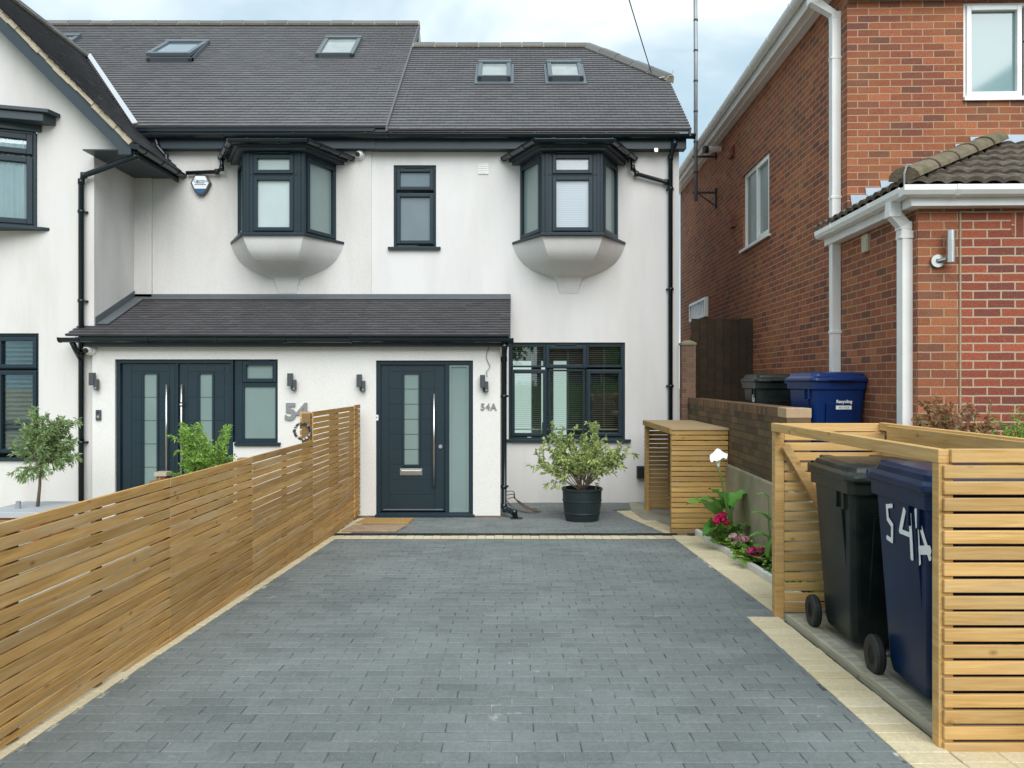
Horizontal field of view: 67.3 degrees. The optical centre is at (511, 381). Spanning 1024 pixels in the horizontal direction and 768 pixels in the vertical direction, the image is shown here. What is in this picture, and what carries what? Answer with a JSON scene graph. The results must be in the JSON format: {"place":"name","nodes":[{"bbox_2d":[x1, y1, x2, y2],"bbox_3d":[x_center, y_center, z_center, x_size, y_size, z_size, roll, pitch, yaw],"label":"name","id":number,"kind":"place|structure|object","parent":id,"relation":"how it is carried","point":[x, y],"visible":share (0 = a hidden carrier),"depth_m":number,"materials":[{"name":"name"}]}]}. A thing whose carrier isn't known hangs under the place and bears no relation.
{"place":"outdoors","nodes":[
{"label":"outdoors","id":0,"kind":"place"},
{"bbox_2d":[16,501,20,508],"bbox_3d":[-5.680,1.423,8.850,0.054,0.085,0.054,0,0,0],"label":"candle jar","id":1,"kind":"object","parent":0,"point":[18,504],"visible":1,"depth_m":8.83,"materials":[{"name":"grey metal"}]},
{"bbox_2d":[19,519,343,726],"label":"front yard","id":2,"kind":"structure","parent":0,"point":[105,588],"depth_m":7.10,"materials":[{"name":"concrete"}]},
{"bbox_2d":[0,501,79,540],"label":"stone planter","id":3,"kind":"object","parent":2,"relation":"on","point":[10,512],"visible":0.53,"depth_m":8.86,"materials":[{"name":"white stone"}]},
{"bbox_2d":[6,404,82,506],"bbox_3d":[-5.457,0.862,9.044,0.792,1.219,0.715,0,0,0],"label":"olive tree","id":4,"kind":"object","parent":3,"relation":"on","point":[43,445],"visible":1,"depth_m":8.93,"materials":[{"name":"green plant"}]},
{"bbox_2d":[154,471,171,478],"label":"brick pillar","id":5,"kind":"structure","parent":2,"relation":"on","point":[162,474],"depth_m":8.85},
{"bbox_2d":[188,506,222,535],"bbox_3d":[-3.620,1.650,9.100,0.400,0.380,0.400,0,0,0],"label":"plant pot","id":6,"kind":"object","parent":2,"relation":"on","point":[200,515],"visible":0.01,"depth_m":8.94,"materials":[{"name":"plastic"}]},
{"bbox_2d":[167,421,236,505],"bbox_3d":[-3.641,0.993,9.064,0.849,1.064,0.775,0,0,0],"label":"bushy shrub","id":7,"kind":"object","parent":6,"relation":"in","point":[201,456],"visible":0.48,"depth_m":8.93,"materials":[{"name":"green plant"}]},
{"bbox_2d":[0,0,426,518],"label":"rendered house","id":8,"kind":"structure","parent":0,"point":[238,292],"depth_m":10.85,"materials":[{"name":"white paint"}]},
{"bbox_2d":[0,333,38,460],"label":"window","id":9,"kind":"structure","parent":8,"relation":"in","point":[34,337],"depth_m":10.41,"materials":[{"name":"plastic"}]},
{"bbox_2d":[0,105,59,230],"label":"bay window","id":10,"kind":"structure","parent":8,"relation":"in","point":[16,122],"depth_m":10.29,"materials":[{"name":"plastic"}]},
{"bbox_2d":[83,347,96,355],"bbox_3d":[-5.634,-0.423,10.223,0.158,0.158,0.154,0,0,0],"label":"security camera","id":11,"kind":"object","parent":8,"relation":"attached to","point":[90,351],"visible":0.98,"depth_m":10.20,"materials":[{"name":"white plastic"}]},
{"bbox_2d":[89,373,98,389],"bbox_3d":[-5.563,0.000,10.250,0.110,0.230,0.100,0,0,0],"label":"wall lamp","id":12,"kind":"object","parent":8,"relation":"attached to","point":[93,380],"visible":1,"depth_m":10.21,"materials":[{"name":"grey metal"}]},
{"bbox_2d":[96,410,100,419],"bbox_3d":[-5.530,0.452,10.285,0.070,0.140,0.030,0,0,0],"label":"doorbell","id":13,"kind":"object","parent":8,"relation":"attached to","point":[98,414],"visible":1,"depth_m":10.28,"materials":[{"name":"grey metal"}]},
{"bbox_2d":[123,364,175,511],"bbox_3d":[-4.884,0.762,10.338,0.716,1.995,0.115,0,0,0],"label":"front door","id":14,"kind":"structure","parent":8,"relation":"in","point":[149,390],"depth_m":10.35,"materials":[{"name":"grey glass"}]},
{"bbox_2d":[191,175,211,195],"bbox_3d":[-4.649,-2.932,11.503,0.299,0.308,0.074,0,0,0],"label":"alarm box","id":15,"kind":"object","parent":8,"relation":"attached to","point":[201,185],"visible":1,"depth_m":11.47,"materials":[{"name":"white plastic"}]},
{"bbox_2d":[179,364,229,511],"bbox_3d":[-4.116,0.762,10.334,0.716,1.995,0.121,0,0,0],"label":"front door","id":16,"kind":"structure","parent":8,"relation":"in","point":[204,388],"depth_m":10.35,"materials":[{"name":"grey glass"}]},
{"bbox_2d":[234,359,280,445],"bbox_3d":[-3.412,0.284,10.326,0.637,1.158,0.128,0,0,0],"label":"window","id":17,"kind":"structure","parent":8,"relation":"in","point":[255,380],"depth_m":10.34,"materials":[{"name":"glass"}]},
{"bbox_2d":[217,138,354,292],"bbox_3d":[-3.370,-2.400,11.083,2.060,2.160,0.972,0,0,0],"label":"bay window","id":18,"kind":"structure","parent":8,"relation":"in","point":[286,187],"depth_m":10.90,"materials":[{"name":"plastic"}]},
{"bbox_2d":[287,373,296,390],"bbox_3d":[-2.928,0.007,10.250,0.110,0.230,0.100,0,0,0],"label":"wall lamp","id":19,"kind":"object","parent":8,"relation":"attached to","point":[291,382],"visible":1,"depth_m":10.20,"materials":[{"name":"grey metal"}]},
{"bbox_2d":[285,403,308,419],"bbox_3d":[-2.877,0.404,10.288,0.322,0.238,0.024,0,0,0],"label":"house number","id":20,"kind":"object","parent":8,"relation":"attached to","point":[303,407],"visible":0.85,"depth_m":10.28,"materials":[{"name":"grey metal"}]},
{"bbox_2d":[355,150,365,160],"bbox_3d":[-2.273,-3.389,11.478,0.158,0.158,0.154,0,0,0],"label":"security camera","id":21,"kind":"object","parent":8,"relation":"attached to","point":[360,155],"visible":1,"depth_m":11.46,"materials":[{"name":"white plastic"}]},
{"bbox_2d":[21,0,790,342],"label":"sky","id":22,"kind":"structure","parent":0,"point":[730,32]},
{"bbox_2d":[0,538,912,767],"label":"driveway","id":23,"kind":"structure","parent":0,"point":[107,731],"depth_m":4.25,"materials":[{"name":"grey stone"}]},
{"bbox_2d":[351,503,663,532],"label":"patio","id":24,"kind":"structure","parent":0,"point":[608,520],"depth_m":9.75,"materials":[{"name":"grey stone"}]},
{"bbox_2d":[341,525,406,531],"bbox_3d":[-1.660,1.782,9.330,0.718,0.036,0.460,0,0,0],"label":"doormat","id":25,"kind":"object","parent":24,"relation":"on","point":[374,528],"visible":1,"depth_m":9.25,"materials":[{"name":"brown fabric"}]},
{"bbox_2d":[355,518,413,523],"bbox_3d":[-1.640,1.802,9.925,0.699,0.027,0.390,0,0,0],"label":"doormat","id":26,"kind":"object","parent":24,"relation":"on","point":[386,521],"visible":1,"depth_m":9.82,"materials":[{"name":"brown fabric"}]},
{"bbox_2d":[340,518,702,533],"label":"patio joints","id":27,"kind":"object","parent":24,"relation":"on","point":[577,525],"visible":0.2,"depth_m":9.41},
{"bbox_2d":[507,491,540,512],"bbox_3d":[0.151,1.665,10.780,0.511,0.303,0.372,0,0,0],"label":"garden hose","id":28,"kind":"object","parent":24,"relation":"on","point":[527,507],"visible":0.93,"depth_m":10.76,"materials":[{"name":"grey rubber"}]},
{"bbox_2d":[510,504,630,516],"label":"patio joints","id":29,"kind":"object","parent":24,"relation":"on","point":[601,504],"visible":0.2,"depth_m":10.88,"materials":[{"name":"grey concrete"}]},
{"bbox_2d":[561,485,602,522],"bbox_3d":[0.915,1.604,10.050,0.540,0.428,0.540,0,0,0],"label":"plant pot","id":30,"kind":"object","parent":24,"relation":"on","point":[583,506],"visible":0.95,"depth_m":9.85,"materials":[{"name":"plastic"}]},
{"bbox_2d":[525,420,639,489],"bbox_3d":[0.875,0.974,10.049,1.336,0.951,0.987,0,0,-22],"label":"potted shrub","id":31,"kind":"object","parent":30,"relation":"in","point":[592,460],"visible":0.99,"depth_m":9.98,"materials":[{"name":"green plant"}]},
{"bbox_2d":[0,511,1023,767],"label":"paving border","id":32,"kind":"object","parent":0,"point":[904,739],"visible":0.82,"depth_m":4.34,"materials":[{"name":"beige stone"}]},
{"bbox_2d":[781,613,909,721],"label":"border joints","id":33,"kind":"object","parent":32,"relation":"on","point":[783,619],"visible":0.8,"depth_m":5.54,"materials":[{"name":"beige concrete"}]},
{"bbox_2d":[709,532,824,601],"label":"flower bed soil","id":34,"kind":"structure","parent":0,"point":[762,566],"depth_m":7.03,"materials":[{"name":"brown soil"}]},
{"bbox_2d":[686,448,749,544],"bbox_3d":[2.186,1.218,8.069,0.799,1.048,0.485,0,0,0],"label":"calla lily","id":35,"kind":"object","parent":34,"relation":"on","point":[727,501],"visible":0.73,"depth_m":8.00,"materials":[{"name":"green plant"}]},
{"bbox_2d":[705,512,739,544],"bbox_3d":[2.197,1.538,8.025,0.333,0.350,0.435,0,0,0],"label":"geranium","id":36,"kind":"object","parent":34,"relation":"on","point":[719,519],"visible":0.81,"depth_m":7.97,"materials":[{"name":"green plant"}]},
{"bbox_2d":[718,532,753,549],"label":"geranium","id":37,"kind":"object","parent":34,"relation":"on","point":[742,538],"visible":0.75,"depth_m":7.82,"materials":[{"name":"pink plant"}]},
{"bbox_2d":[730,543,771,564],"bbox_3d":[2.318,1.613,7.197,0.524,0.156,0.562,0,0,0],"label":"geranium","id":38,"kind":"object","parent":34,"relation":"on","point":[756,550],"visible":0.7,"depth_m":7.16,"materials":[{"name":"green plant"}]},
{"bbox_2d":[749,492,771,562],"bbox_3d":[2.297,1.361,6.999,0.278,0.666,0.282,0,0,-23],"label":"plant","id":39,"kind":"object","parent":34,"relation":"on","point":[768,548],"visible":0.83,"depth_m":7.05,"materials":[{"name":"green plant"}]},
{"bbox_2d":[710,530,822,592],"bbox_3d":[2.339,1.651,7.193,0.400,0.216,3.061,0,0,0],"label":"ground cover","id":40,"kind":"object","parent":34,"relation":"on","point":[766,561],"visible":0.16,"depth_m":6.97,"materials":[{"name":"green plant"}]},
{"bbox_2d":[911,392,1002,434],"bbox_3d":[3.464,0.553,6.154,0.713,0.944,0.555,0,0,0],"label":"dry shrub","id":41,"kind":"object","parent":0,"point":[943,418],"visible":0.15,"depth_m":6.03,"materials":[{"name":"brown plant"}]},
{"bbox_2d":[974,407,1023,437],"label":"green shrub","id":42,"kind":"object","parent":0,"point":[1008,430],"visible":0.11,"depth_m":6.12,"materials":[{"name":"green plant"}]},
{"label":"ground","id":43,"kind":"structure","parent":0,"visible":0},
{"bbox_2d":[0,404,359,748],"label":"slatted fence","id":44,"kind":"object","parent":43,"relation":"on","point":[229,581],"visible":0.98,"depth_m":4.63,"materials":[{"name":"brown wood"}]},
{"bbox_2d":[293,422,311,439],"bbox_3d":[-2.185,0.520,8.016,0.187,0.187,0.063,0,0,0],"label":"wreath","id":45,"kind":"object","parent":44,"relation":"hanging from","point":[307,436],"visible":1,"depth_m":8.01,"materials":[{"name":"silver metal"}]},
{"bbox_2d":[333,533,677,536],"bbox_3d":[-0.070,1.806,8.928,3.980,0.068,0.105,0,0,0],"label":"drain channel","id":46,"kind":"object","parent":43,"relation":"on","point":[494,534],"visible":0.46,"depth_m":8.90,"materials":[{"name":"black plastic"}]},
{"bbox_2d":[349,42,695,518],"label":"rendered house","id":47,"kind":"structure","parent":43,"relation":"on","point":[537,223],"depth_m":11.56,"materials":[{"name":"white paint"}]},
{"bbox_2d":[356,374,365,391],"bbox_3d":[-2.010,0.021,10.250,0.110,0.230,0.100,0,0,0],"label":"wall lamp","id":48,"kind":"object","parent":47,"relation":"attached to","point":[360,383],"visible":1,"depth_m":10.20,"materials":[{"name":"grey metal"}]},
{"bbox_2d":[381,365,444,510],"bbox_3d":[-1.335,0.763,10.338,0.860,1.965,0.115,0,0,0],"label":"front door","id":49,"kind":"structure","parent":47,"relation":"in","point":[412,396],"depth_m":10.35,"materials":[{"name":"grey glass"}]},
{"bbox_2d":[388,166,440,249],"bbox_3d":[-1.465,-2.610,11.579,0.790,1.280,0.143,0,0,0],"label":"window","id":50,"kind":"structure","parent":47,"relation":"in","point":[414,213],"depth_m":11.61,"materials":[{"name":"plastic"}]},
{"bbox_2d":[480,375,487,391],"bbox_3d":[-0.370,0.029,10.250,0.110,0.230,0.100,0,0,0],"label":"wall lamp","id":51,"kind":"object","parent":47,"relation":"attached to","point":[483,384],"visible":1,"depth_m":10.20,"materials":[{"name":"grey metal"}]},
{"bbox_2d":[481,403,496,409],"bbox_3d":[-0.311,0.339,10.292,0.214,0.093,0.016,0,0,0],"label":"house number","id":52,"kind":"object","parent":47,"relation":"attached to","point":[487,406],"visible":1,"depth_m":10.28,"materials":[{"name":"grey metal"}]},
{"bbox_2d":[507,343,630,441],"bbox_3d":[0.850,0.165,11.576,1.860,1.500,0.148,0,0,0],"label":"window","id":53,"kind":"structure","parent":47,"relation":"in","point":[620,436],"depth_m":11.59,"materials":[{"name":"plastic"}]},
{"bbox_2d":[500,138,637,293],"bbox_3d":[0.855,-2.400,11.092,2.061,2.160,0.991,0,0,0],"label":"bay window","id":54,"kind":"structure","parent":47,"relation":"in","point":[569,186],"depth_m":10.90,"materials":[{"name":"plastic"}]},
{"bbox_2d":[637,466,644,478],"bbox_3d":[1.930,1.360,11.510,0.120,0.180,0.100,0,0,0],"label":"meter box","id":55,"kind":"object","parent":47,"relation":"attached to","point":[640,472],"visible":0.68,"depth_m":11.46,"materials":[{"name":"black plastic"}]},
{"bbox_2d":[629,502,705,535],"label":"shed slab","id":56,"kind":"structure","parent":43,"relation":"on","point":[661,515],"depth_m":10.53,"materials":[{"name":"concrete"}]},
{"bbox_2d":[643,420,728,532],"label":"slatted shed","id":57,"kind":"structure","parent":56,"relation":"on","point":[685,482],"depth_m":8.98,"materials":[{"name":"brown wood"}]},
{"bbox_2d":[679,340,696,419],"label":"brick pier","id":58,"kind":"structure","parent":43,"relation":"on","point":[687,369],"depth_m":11.36,"materials":[{"name":"brown brick"}]},
{"bbox_2d":[690,318,752,401],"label":"wooden gate","id":59,"kind":"structure","parent":58,"relation":"attached to","point":[724,356],"depth_m":11.58,"materials":[{"name":"brown wood"}]},
{"bbox_2d":[695,529,804,601],"bbox_3d":[2.188,1.708,7.285,0.053,0.183,3.332,0,0,-1],"label":"bed edging","id":60,"kind":"object","parent":43,"relation":"on","point":[757,570],"visible":0.43,"depth_m":7.14,"materials":[{"name":"grey stone"}]},
{"bbox_2d":[688,398,823,592],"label":"garden wall","id":61,"kind":"structure","parent":43,"relation":"on","point":[748,466],"depth_m":7.96,"materials":[{"name":"brick"}]},
{"bbox_2d":[771,423,1023,752],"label":"bin store","id":62,"kind":"structure","parent":43,"relation":"on","point":[1001,457],"depth_m":3.37,"materials":[{"name":"brown wood"}]},
{"bbox_2d":[785,613,1023,741],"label":"bin slab","id":63,"kind":"structure","parent":43,"relation":"on","point":[890,673],"depth_m":4.27,"materials":[{"name":"concrete"}]},
{"bbox_2d":[805,455,912,643],"bbox_3d":[2.285,1.061,4.851,0.628,1.138,0.785,0,0,2],"label":"wheelie bin","id":64,"kind":"object","parent":63,"relation":"on","point":[855,610],"visible":0.52,"depth_m":4.62,"materials":[{"name":"grey plastic"}]},
{"bbox_2d":[864,459,1023,699],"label":"wheelie bin","id":65,"kind":"object","parent":63,"relation":"on","point":[902,490],"visible":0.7,"depth_m":3.88,"materials":[{"name":"blue plastic"}]},
{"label":"neighbour ground","id":66,"kind":"structure","parent":0,"visible":0},
{"bbox_2d":[741,373,791,406],"bbox_3d":[3.110,0.469,9.141,0.640,1.122,0.801,0,0,3],"label":"wheelie bin","id":67,"kind":"object","parent":66,"relation":"on","point":[768,388],"visible":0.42,"depth_m":8.82,"materials":[{"name":"grey plastic"}]},
{"bbox_2d":[784,372,867,462],"bbox_3d":[3.235,0.466,7.941,0.604,1.127,0.801,0,0,-2],"label":"wheelie bin","id":68,"kind":"object","parent":66,"relation":"on","point":[831,397],"visible":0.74,"depth_m":7.62,"materials":[{"name":"blue plastic"}]},
{"bbox_2d":[679,0,1023,451],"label":"brick house","id":69,"kind":"structure","parent":66,"relation":"on","point":[870,154],"depth_m":8.09,"materials":[{"name":"red brick"}]},
{"bbox_2d":[692,0,716,208],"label":"tv mast","id":70,"kind":"object","parent":69,"relation":"attached to","point":[696,193],"visible":0.99,"depth_m":13.88,"materials":[{"name":"grey metal"}]},
{"bbox_2d":[702,146,721,152],"bbox_3d":[3.498,-4.043,13.406,0.332,0.145,0.127,0,0,-7],"label":"security camera","id":71,"kind":"object","parent":69,"relation":"attached to","point":[707,149],"visible":1,"depth_m":13.36,"materials":[{"name":"white plastic"}]},
{"bbox_2d":[739,153,770,253],"bbox_3d":[3.643,-2.630,11.448,0.143,1.220,1.460,0,0,2],"label":"window","id":72,"kind":"structure","parent":69,"relation":"in","point":[757,180],"depth_m":11.40,"materials":[{"name":"white plastic"}]},
{"bbox_2d":[930,230,955,267],"bbox_3d":[3.677,-1.128,6.561,0.186,0.304,0.078,0,0,36],"label":"wall lamp","id":73,"kind":"object","parent":69,"relation":"attached to","point":[936,261],"visible":1,"depth_m":6.51,"materials":[{"name":"metal"}]},
{"bbox_2d":[963,3,1023,100],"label":"window","id":74,"kind":"structure","parent":69,"relation":"in","point":[992,32],"depth_m":8.11,"materials":[{"name":"white plastic"}]},
{"bbox_3d":[2.559,-5.096,12.769,0.242,0.131,0.039,0,0,0],"label":"cable hook","id":75,"kind":"object","parent":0,"visible":0},
{"bbox_2d":[629,0,651,72],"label":"overhead cable","id":76,"kind":"object","parent":75,"relation":"attached to","point":[639,35],"visible":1,"depth_m":11.27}
]}

